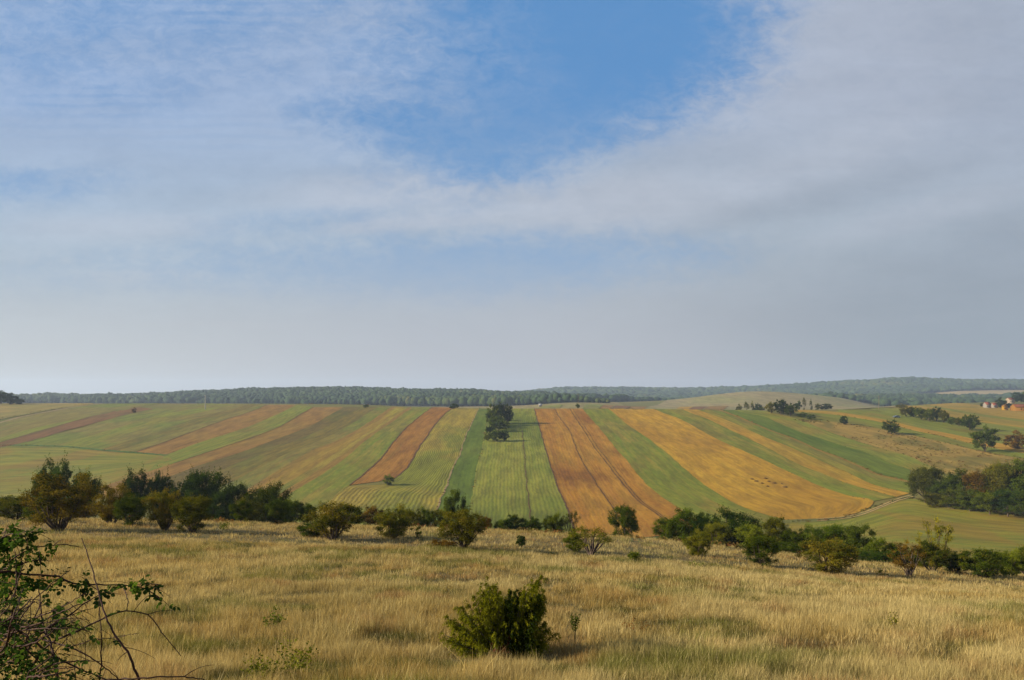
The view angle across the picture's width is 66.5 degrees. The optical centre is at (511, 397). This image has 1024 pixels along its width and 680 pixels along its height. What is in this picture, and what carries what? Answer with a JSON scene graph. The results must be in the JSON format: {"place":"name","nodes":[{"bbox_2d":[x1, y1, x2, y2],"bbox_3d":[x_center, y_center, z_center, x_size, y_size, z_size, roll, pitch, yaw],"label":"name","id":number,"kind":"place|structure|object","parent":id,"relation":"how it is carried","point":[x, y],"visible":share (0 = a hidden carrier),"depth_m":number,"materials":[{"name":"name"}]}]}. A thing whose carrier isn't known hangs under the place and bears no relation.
{"place":"outdoors","nodes":[
{"label":"outdoors","id":0,"kind":"place"},
{"bbox_2d":[0,403,92,418],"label":"field","id":1,"kind":"structure","parent":0,"point":[10,410],"depth_m":563.75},
{"bbox_2d":[0,405,146,441],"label":"field","id":2,"kind":"structure","parent":0,"point":[21,433],"depth_m":423.53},
{"bbox_2d":[0,407,150,446],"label":"field","id":3,"kind":"structure","parent":0,"point":[67,426],"depth_m":445.84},
{"bbox_2d":[0,403,158,437],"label":"field","id":4,"kind":"structure","parent":0,"point":[14,426],"depth_m":492.78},
{"bbox_2d":[0,446,173,503],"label":"field","id":5,"kind":"structure","parent":0,"point":[19,465],"depth_m":324.16,"materials":[{"name":"green plant"}]},
{"bbox_2d":[15,403,217,446],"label":"field","id":6,"kind":"structure","parent":0,"point":[89,430],"depth_m":446.14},
{"bbox_2d":[53,404,234,448],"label":"field","id":7,"kind":"structure","parent":0,"point":[110,434],"depth_m":436.46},
{"bbox_2d":[79,404,246,449],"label":"field","id":8,"kind":"structure","parent":0,"point":[134,434],"depth_m":432.13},
{"bbox_2d":[103,404,254,450],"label":"field","id":9,"kind":"structure","parent":0,"point":[151,436],"depth_m":427.90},
{"bbox_2d":[120,405,263,451],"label":"field","id":10,"kind":"structure","parent":0,"point":[165,438],"depth_m":419.51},
{"bbox_2d":[138,405,294,454],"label":"field","id":11,"kind":"structure","parent":0,"point":[230,425],"depth_m":428.08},
{"bbox_2d":[101,407,342,495],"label":"field","id":12,"kind":"structure","parent":0,"point":[310,417],"depth_m":372.89,"materials":[{"name":"plant"}]},
{"bbox_2d":[147,405,311,471],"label":"field","id":13,"kind":"structure","parent":0,"point":[272,422],"depth_m":399.05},
{"bbox_2d":[149,407,358,492],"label":"field","id":14,"kind":"structure","parent":0,"point":[233,459],"depth_m":361.33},
{"bbox_2d":[180,407,376,492],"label":"field","id":15,"kind":"structure","parent":0,"point":[236,471],"depth_m":361.40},
{"bbox_2d":[217,406,391,506],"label":"field","id":16,"kind":"structure","parent":0,"point":[254,477],"depth_m":348.20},
{"bbox_2d":[234,406,394,500],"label":"field","id":17,"kind":"structure","parent":0,"point":[286,468],"depth_m":338.09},
{"bbox_2d":[237,407,403,503],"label":"field","id":18,"kind":"structure","parent":0,"point":[303,467],"depth_m":340.58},
{"bbox_2d":[264,407,419,521],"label":"field","id":19,"kind":"structure","parent":0,"point":[303,491],"depth_m":321.63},
{"bbox_2d":[278,407,407,493],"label":"field","id":20,"kind":"structure","parent":0,"point":[308,473],"depth_m":333.30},
{"bbox_2d":[278,407,411,497],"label":"field","id":21,"kind":"structure","parent":0,"point":[324,469],"depth_m":328.58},
{"bbox_2d":[283,407,430,522],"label":"field","id":22,"kind":"structure","parent":0,"point":[329,493],"depth_m":312.88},
{"bbox_2d":[299,407,423,504],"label":"field","id":23,"kind":"structure","parent":0,"point":[323,487],"depth_m":317.17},
{"bbox_2d":[308,408,477,523],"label":"field","id":24,"kind":"structure","parent":0,"point":[422,478],"depth_m":291.70,"materials":[{"name":"plant"}]},
{"bbox_2d":[351,407,450,484],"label":"field","id":25,"kind":"structure","parent":0,"point":[395,460],"depth_m":359.45,"materials":[{"name":"plant"}]},
{"bbox_2d":[431,408,487,526],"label":"field","id":26,"kind":"structure","parent":0,"point":[463,472],"depth_m":324.07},
{"bbox_2d":[470,408,529,528],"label":"field","id":27,"kind":"structure","parent":0,"point":[499,489],"depth_m":291.76,"materials":[{"name":"plant"}]},
{"bbox_2d":[0,516,1023,679],"bbox_3d":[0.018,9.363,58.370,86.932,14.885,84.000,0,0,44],"label":"meadow","id":28,"kind":"structure","parent":0,"point":[347,536],"depth_m":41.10,"materials":[{"name":"plant"}]},
{"bbox_2d":[0,494,36,519],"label":"shrub","id":29,"kind":"object","parent":28,"relation":"on","point":[10,507],"visible":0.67,"depth_m":52.97,"materials":[{"name":"green plant"}]},
{"bbox_2d":[17,465,102,530],"bbox_3d":[-25.755,5.835,44.610,4.196,4.035,4.222,0,0,-42],"label":"hawthorn tree","id":30,"kind":"object","parent":28,"relation":"on","point":[70,507],"visible":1,"depth_m":44.06,"materials":[{"name":"green plant"}]},
{"bbox_2d":[0,520,209,679],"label":"wild rose bush","id":31,"kind":"object","parent":28,"relation":"on","point":[10,631],"visible":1,"depth_m":2.93,"materials":[{"name":"green plant"}]},
{"bbox_2d":[82,480,132,523],"bbox_3d":[-26.108,6.934,51.029,3.109,3.121,3.213,0,0,10],"label":"hawthorn tree","id":32,"kind":"object","parent":28,"relation":"on","point":[104,512],"visible":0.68,"depth_m":50.58,"materials":[{"name":"green plant"}]},
{"bbox_2d":[111,491,148,525],"bbox_3d":[-24.187,7.073,49.522,2.464,2.490,2.396,0,0,-28],"label":"shrub","id":33,"kind":"object","parent":28,"relation":"on","point":[129,506],"visible":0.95,"depth_m":49.12,"materials":[{"name":"green plant"}]},
{"bbox_2d":[139,488,187,530],"bbox_3d":[-20.610,6.685,46.209,2.741,2.798,2.472,0,0,10],"label":"hawthorn tree","id":34,"kind":"object","parent":28,"relation":"on","point":[162,513],"visible":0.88,"depth_m":45.78,"materials":[{"name":"green plant"}]},
{"bbox_2d":[168,492,216,532],"bbox_3d":[-18.380,6.687,44.907,2.728,2.549,2.705,0,0,38],"label":"shrub","id":35,"kind":"object","parent":28,"relation":"on","point":[197,513],"visible":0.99,"depth_m":44.54,"materials":[{"name":"green plant"}]},
{"bbox_2d":[228,500,253,521],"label":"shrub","id":36,"kind":"object","parent":28,"relation":"on","point":[236,508],"visible":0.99,"depth_m":57.92,"materials":[{"name":"green plant"}]},
{"bbox_2d":[239,495,266,522],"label":"tree","id":37,"kind":"object","parent":28,"relation":"on","point":[257,511],"visible":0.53,"depth_m":75.67,"materials":[{"name":"green plant"}]},
{"bbox_2d":[263,495,292,523],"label":"shrub","id":38,"kind":"object","parent":28,"relation":"on","point":[276,509],"visible":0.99,"depth_m":58.64,"materials":[{"name":"green plant"}]},
{"bbox_2d":[238,630,318,679],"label":"green weed","id":39,"kind":"object","parent":28,"relation":"on","point":[296,662],"visible":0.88,"depth_m":9.07,"materials":[{"name":"green plant"}]},
{"bbox_2d":[299,497,367,539],"bbox_3d":[-9.800,6.861,43.270,3.626,2.412,3.270,0,0,-38],"label":"hawthorn tree","id":40,"kind":"object","parent":28,"relation":"on","point":[333,518],"visible":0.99,"depth_m":42.91,"materials":[{"name":"green plant"}]},
{"bbox_2d":[373,504,414,537],"bbox_3d":[-6.956,7.203,45.520,2.671,2.314,2.722,0,0,-16],"label":"shrub","id":41,"kind":"object","parent":28,"relation":"on","point":[393,523],"visible":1,"depth_m":45.12,"materials":[{"name":"green plant"}]},
{"bbox_2d":[433,504,489,547],"bbox_3d":[-2.443,6.628,39.465,2.719,2.537,2.654,0,0,28],"label":"hawthorn tree","id":42,"kind":"object","parent":28,"relation":"on","point":[469,525],"visible":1,"depth_m":39.11,"materials":[{"name":"green plant"}]},
{"bbox_2d":[437,575,562,659],"bbox_3d":[-0.205,3.554,12.012,1.972,1.736,1.415,0,0,0],"label":"juniper bush","id":43,"kind":"object","parent":28,"relation":"on","point":[512,625],"visible":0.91,"depth_m":11.65,"materials":[{"name":"green plant"}]},
{"bbox_2d":[541,509,564,531],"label":"shrub","id":44,"kind":"object","parent":28,"relation":"on","point":[552,522],"visible":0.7,"depth_m":73.66,"materials":[{"name":"green plant"}]},
{"bbox_2d":[564,522,616,554],"bbox_3d":[4.247,7.582,41.116,2.839,1.708,3.139,0,0,21],"label":"hawthorn tree","id":45,"kind":"object","parent":28,"relation":"on","point":[600,536],"visible":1,"depth_m":41.16,"materials":[{"name":"green plant"}]},
{"bbox_2d":[650,515,681,538],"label":"shrub","id":46,"kind":"object","parent":28,"relation":"on","point":[669,529],"visible":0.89,"depth_m":71.61,"materials":[{"name":"green plant"}]},
{"bbox_2d":[670,505,704,539],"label":"shrub","id":47,"kind":"object","parent":28,"relation":"on","point":[683,515],"visible":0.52,"depth_m":75.36,"materials":[{"name":"green plant"}]},
{"bbox_2d":[680,527,712,555],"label":"shrub","id":48,"kind":"object","parent":28,"relation":"on","point":[694,548],"visible":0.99,"depth_m":45.27,"materials":[{"name":"green plant"}]},
{"bbox_2d":[689,509,719,540],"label":"shrub","id":49,"kind":"object","parent":28,"relation":"on","point":[701,522],"visible":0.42,"depth_m":73.67,"materials":[{"name":"green plant"}]},
{"bbox_2d":[702,519,733,544],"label":"shrub","id":50,"kind":"object","parent":28,"relation":"on","point":[715,533],"visible":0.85,"depth_m":69.60,"materials":[{"name":"green plant"}]},
{"bbox_2d":[710,502,763,544],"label":"shrub","id":51,"kind":"object","parent":28,"relation":"on","point":[731,517],"visible":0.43,"depth_m":77.69,"materials":[{"name":"green plant"}]},
{"bbox_2d":[733,523,769,545],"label":"shrub","id":52,"kind":"object","parent":28,"relation":"on","point":[752,529],"visible":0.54,"depth_m":67.83,"materials":[{"name":"green plant"}]},
{"bbox_2d":[738,531,781,566],"bbox_3d":[13.509,8.260,42.171,2.414,2.017,2.394,0,0,31],"label":"shrub","id":53,"kind":"object","parent":28,"relation":"on","point":[758,552],"visible":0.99,"depth_m":41.92,"materials":[{"name":"green plant"}]},
{"bbox_2d":[758,514,791,547],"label":"shrub","id":54,"kind":"object","parent":28,"relation":"on","point":[772,522],"visible":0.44,"depth_m":71.52,"materials":[{"name":"green plant"}]},
{"bbox_2d":[778,526,810,550],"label":"shrub","id":55,"kind":"object","parent":28,"relation":"on","point":[796,538],"visible":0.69,"depth_m":67.91,"materials":[{"name":"green plant"}]},
{"bbox_2d":[795,534,862,574],"bbox_3d":[16.543,8.303,41.202,3.576,2.274,3.677,0,0,37],"label":"shrub","id":56,"kind":"object","parent":28,"relation":"on","point":[836,558],"visible":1,"depth_m":40.65,"materials":[{"name":"green plant"}]},
{"bbox_2d":[818,519,855,557],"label":"shrub","id":57,"kind":"object","parent":28,"relation":"on","point":[832,532],"visible":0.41,"depth_m":69.47,"materials":[{"name":"green plant"}]},
{"bbox_2d":[841,523,880,559],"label":"shrub","id":58,"kind":"object","parent":28,"relation":"on","point":[854,534],"visible":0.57,"depth_m":67.78,"materials":[{"name":"green plant"}]},
{"bbox_2d":[856,548,892,563],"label":"shrub","id":59,"kind":"object","parent":28,"relation":"on","point":[876,557],"visible":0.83,"depth_m":57.73,"materials":[{"name":"green plant"}]},
{"bbox_2d":[861,534,898,562],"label":"shrub","id":60,"kind":"object","parent":28,"relation":"on","point":[876,545],"visible":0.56,"depth_m":61.82,"materials":[{"name":"green plant"}]},
{"bbox_2d":[883,536,926,575],"bbox_3d":[21.769,8.910,43.297,2.112,2.312,2.033,0,0,18],"label":"hawthorn tree","id":61,"kind":"object","parent":28,"relation":"on","point":[910,569],"visible":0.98,"depth_m":43.06,"materials":[{"name":"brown plant"}]},
{"bbox_2d":[912,537,956,570],"bbox_3d":[26.692,10.056,49.437,2.522,2.385,2.537,0,0,32],"label":"bush","id":62,"kind":"object","parent":28,"relation":"on","point":[938,554],"visible":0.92,"depth_m":49.18,"materials":[{"name":"green plant"}]},
{"bbox_2d":[915,515,954,565],"bbox_3d":[33.579,11.673,62.262,3.128,4.866,3.010,0,0,36],"label":"tree","id":63,"kind":"object","parent":28,"relation":"on","point":[946,537],"visible":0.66,"depth_m":61.93,"materials":[{"name":"green plant"}]},
{"bbox_2d":[951,547,1011,577],"bbox_3d":[29.020,10.206,48.137,3.319,2.111,3.326,0,0,43],"label":"shrub","id":64,"kind":"object","parent":28,"relation":"on","point":[993,560],"visible":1,"depth_m":47.80,"materials":[{"name":"green plant"}]},
{"bbox_2d":[993,547,1023,576],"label":"shrub","id":65,"kind":"object","parent":28,"relation":"on","point":[1014,569],"visible":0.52,"depth_m":51.01,"materials":[{"name":"green plant"}]},
{"bbox_2d":[0,389,1023,540],"bbox_3d":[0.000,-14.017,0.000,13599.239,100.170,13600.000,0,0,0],"label":"ground","id":66,"kind":"structure","parent":0,"point":[631,404],"depth_m":575.57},
{"bbox_2d":[30,450,79,511],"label":"tree","id":67,"kind":"object","parent":66,"relation":"on","point":[65,471],"visible":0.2,"depth_m":91.73,"materials":[{"name":"green plant"}]},
{"bbox_2d":[119,461,152,517],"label":"tree","id":68,"kind":"object","parent":66,"relation":"on","point":[132,484],"visible":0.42,"depth_m":99.62,"materials":[{"name":"green plant"}]},
{"bbox_2d":[146,466,178,511],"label":"tree","id":69,"kind":"object","parent":66,"relation":"on","point":[159,484],"visible":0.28,"depth_m":101.43,"materials":[{"name":"green plant"}]},
{"bbox_2d":[181,465,232,517],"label":"tree","id":70,"kind":"object","parent":66,"relation":"on","point":[205,483],"visible":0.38,"depth_m":102.94,"materials":[{"name":"green plant"}]},
{"bbox_2d":[202,490,235,520],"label":"tree","id":71,"kind":"object","parent":66,"relation":"on","point":[217,511],"visible":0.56,"depth_m":89.71,"materials":[{"name":"green plant"}]},
{"bbox_2d":[218,481,250,520],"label":"tree","id":72,"kind":"object","parent":66,"relation":"on","point":[235,491],"visible":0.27,"depth_m":99.74,"materials":[{"name":"green plant"}]},
{"bbox_2d":[239,477,294,522],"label":"tree","id":73,"kind":"object","parent":66,"relation":"on","point":[257,495],"visible":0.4,"depth_m":83.00,"materials":[{"name":"green plant"}]},
{"bbox_2d":[1,385,610,406],"bbox_3d":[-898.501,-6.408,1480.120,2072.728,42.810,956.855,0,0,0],"label":"woods","id":74,"kind":"object","parent":66,"relation":"on","point":[389,396],"visible":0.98,"depth_m":1395.49,"materials":[{"name":"plant"}]},
{"bbox_2d":[443,483,468,522],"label":"tree","id":75,"kind":"object","parent":66,"relation":"on","point":[450,505],"visible":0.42,"depth_m":95.69,"materials":[{"name":"green plant"}]},
{"bbox_2d":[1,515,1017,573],"bbox_3d":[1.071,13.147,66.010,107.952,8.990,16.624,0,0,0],"label":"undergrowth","id":76,"kind":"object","parent":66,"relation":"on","point":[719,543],"visible":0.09,"depth_m":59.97,"materials":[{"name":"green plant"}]},
{"bbox_2d":[0,403,1023,521],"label":"scrub","id":77,"kind":"object","parent":66,"relation":"on","point":[982,453],"visible":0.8,"depth_m":352.14,"materials":[{"name":"green plant"}]},
{"bbox_2d":[606,503,640,537],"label":"tree","id":78,"kind":"object","parent":66,"relation":"on","point":[626,514],"visible":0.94,"depth_m":83.64,"materials":[{"name":"green plant"}]},
{"bbox_2d":[525,391,918,401],"bbox_3d":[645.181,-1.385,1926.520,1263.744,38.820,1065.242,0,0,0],"label":"woods","id":79,"kind":"object","parent":66,"relation":"on","point":[615,397],"visible":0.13,"depth_m":1585.36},
{"bbox_2d":[499,376,1023,395],"bbox_3d":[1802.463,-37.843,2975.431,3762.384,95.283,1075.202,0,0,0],"label":"woods","id":80,"kind":"object","parent":66,"relation":"on","point":[910,383],"visible":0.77,"depth_m":2880.83,"materials":[{"name":"plant"}]},
{"bbox_2d":[806,391,1023,405],"bbox_3d":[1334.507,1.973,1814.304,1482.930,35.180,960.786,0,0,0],"label":"woods","id":81,"kind":"object","parent":66,"relation":"on","point":[890,399],"visible":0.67,"depth_m":1477.12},
{"bbox_2d":[941,464,976,495],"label":"tree","id":82,"kind":"object","parent":66,"relation":"on","point":[952,480],"visible":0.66,"depth_m":230.31,"materials":[{"name":"green plant"}]},
{"bbox_2d":[959,468,996,507],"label":"tree","id":83,"kind":"object","parent":66,"relation":"on","point":[973,478],"visible":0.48,"depth_m":223.59,"materials":[{"name":"brown plant"}]},
{"bbox_2d":[974,460,1023,492],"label":"tree","id":84,"kind":"object","parent":66,"relation":"on","point":[996,470],"visible":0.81,"depth_m":220.15,"materials":[{"name":"green plant"}]},
{"bbox_2d":[995,454,1023,495],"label":"tree","id":85,"kind":"object","parent":66,"relation":"on","point":[1015,483],"visible":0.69,"depth_m":217.82,"materials":[{"name":"green plant"}]},
{"bbox_2d":[0,0,1023,393],"label":"sky","id":86,"kind":"structure","parent":0,"point":[502,195],"materials":[{"name":"blue"}]},
{"bbox_2d":[458,402,627,408],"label":"distant field","id":87,"kind":"structure","parent":0,"point":[570,405],"depth_m":937.98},
{"bbox_2d":[521,408,572,531],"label":"field","id":88,"kind":"structure","parent":0,"point":[545,496],"depth_m":295.77,"materials":[{"name":"plant"}]},
{"bbox_2d":[535,408,622,535],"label":"field","id":89,"kind":"structure","parent":0,"point":[581,493],"depth_m":291.73,"materials":[{"name":"orange soil"}]},
{"bbox_2d":[555,409,664,537],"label":"field","id":90,"kind":"structure","parent":0,"point":[613,488],"depth_m":289.59,"materials":[{"name":"orange soil"}]},
{"bbox_2d":[571,409,690,525],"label":"field","id":91,"kind":"structure","parent":0,"point":[640,488],"depth_m":308.27,"materials":[{"name":"orange soil"}]},
{"bbox_2d":[583,409,732,526],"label":"field","id":92,"kind":"structure","parent":0,"point":[646,474],"depth_m":303.89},
{"bbox_2d":[592,409,765,525],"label":"field","id":93,"kind":"structure","parent":0,"point":[662,472],"depth_m":303.81,"materials":[{"name":"plant"}]},
{"bbox_2d":[602,409,789,524],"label":"field","id":94,"kind":"structure","parent":0,"point":[679,470],"depth_m":297.82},
{"bbox_2d":[610,409,873,519],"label":"field","id":95,"kind":"structure","parent":0,"point":[725,470],"depth_m":300.55,"materials":[{"name":"plant"}]},
{"bbox_2d":[655,409,881,500],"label":"field","id":96,"kind":"structure","parent":0,"point":[729,441],"depth_m":345.94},
{"bbox_2d":[644,391,903,409],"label":"distant field","id":97,"kind":"structure","parent":0,"point":[731,401],"depth_m":1038.50,"materials":[{"name":"plant"}]},
{"bbox_2d":[668,409,894,498],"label":"field","id":98,"kind":"structure","parent":0,"point":[740,438],"depth_m":346.61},
{"bbox_2d":[682,409,907,496],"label":"field","id":99,"kind":"structure","parent":0,"point":[799,457],"depth_m":342.42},
{"bbox_2d":[697,409,909,492],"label":"field","id":100,"kind":"structure","parent":0,"point":[865,477],"depth_m":343.68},
{"bbox_2d":[712,410,908,485],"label":"field","id":101,"kind":"structure","parent":0,"point":[866,472],"depth_m":351.91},
{"bbox_2d":[720,410,907,481],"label":"field","id":102,"kind":"structure","parent":0,"point":[820,450],"depth_m":357.27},
{"bbox_2d":[724,410,909,479],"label":"field","id":103,"kind":"structure","parent":0,"point":[872,463],"depth_m":365.90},
{"bbox_2d":[735,410,946,477],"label":"field","id":104,"kind":"structure","parent":0,"point":[900,459],"depth_m":393.60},
{"bbox_2d":[770,410,1023,452],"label":"field","id":105,"kind":"structure","parent":0,"point":[996,446],"depth_m":438.01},
{"bbox_2d":[778,411,1023,457],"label":"field","id":106,"kind":"structure","parent":0,"point":[851,420],"depth_m":433.78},
{"bbox_2d":[968,424,1002,451],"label":"tree","id":107,"kind":"object","parent":106,"relation":"on","point":[987,435],"visible":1,"depth_m":360.85,"materials":[{"name":"green plant"}]},
{"bbox_2d":[788,498,1023,569],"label":"field","id":108,"kind":"structure","parent":0,"point":[898,522],"depth_m":200.14,"materials":[{"name":"green plant"}]},
{"bbox_2d":[904,464,946,502],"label":"tree","id":109,"kind":"object","parent":108,"relation":"on","point":[929,477],"visible":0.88,"depth_m":240.07,"materials":[{"name":"green plant"}]},
{"bbox_2d":[939,487,970,508],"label":"shrub","id":110,"kind":"object","parent":108,"relation":"on","point":[950,501],"visible":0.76,"depth_m":225.29,"materials":[{"name":"green plant"}]},
{"bbox_2d":[954,488,985,510],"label":"shrub","id":111,"kind":"object","parent":108,"relation":"on","point":[965,500],"visible":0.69,"depth_m":219.70,"materials":[{"name":"green plant"}]},
{"bbox_2d":[969,490,1009,513],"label":"tree","id":112,"kind":"object","parent":108,"relation":"on","point":[984,498],"visible":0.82,"depth_m":212.40,"materials":[{"name":"green plant"}]},
{"bbox_2d":[987,489,1021,516],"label":"tree","id":113,"kind":"object","parent":108,"relation":"on","point":[1004,500],"visible":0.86,"depth_m":207.82,"materials":[{"name":"green plant"}]},
{"bbox_2d":[801,420,1023,484],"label":"field","id":114,"kind":"structure","parent":0,"point":[968,456],"depth_m":372.39,"materials":[{"name":"plant"}]},
{"bbox_2d":[837,409,1023,446],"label":"field","id":115,"kind":"structure","parent":0,"point":[918,425],"depth_m":465.11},
{"bbox_2d":[842,409,1023,440],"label":"field","id":116,"kind":"structure","parent":0,"point":[967,430],"depth_m":462.60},
{"bbox_2d":[869,408,1023,433],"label":"field","id":117,"kind":"structure","parent":0,"point":[1006,429],"depth_m":476.88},
{"bbox_2d":[881,405,1023,427],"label":"field","id":118,"kind":"structure","parent":0,"point":[995,420],"depth_m":509.75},
{"bbox_2d":[927,403,1023,419],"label":"field","id":119,"kind":"structure","parent":0,"point":[998,411],"depth_m":624.66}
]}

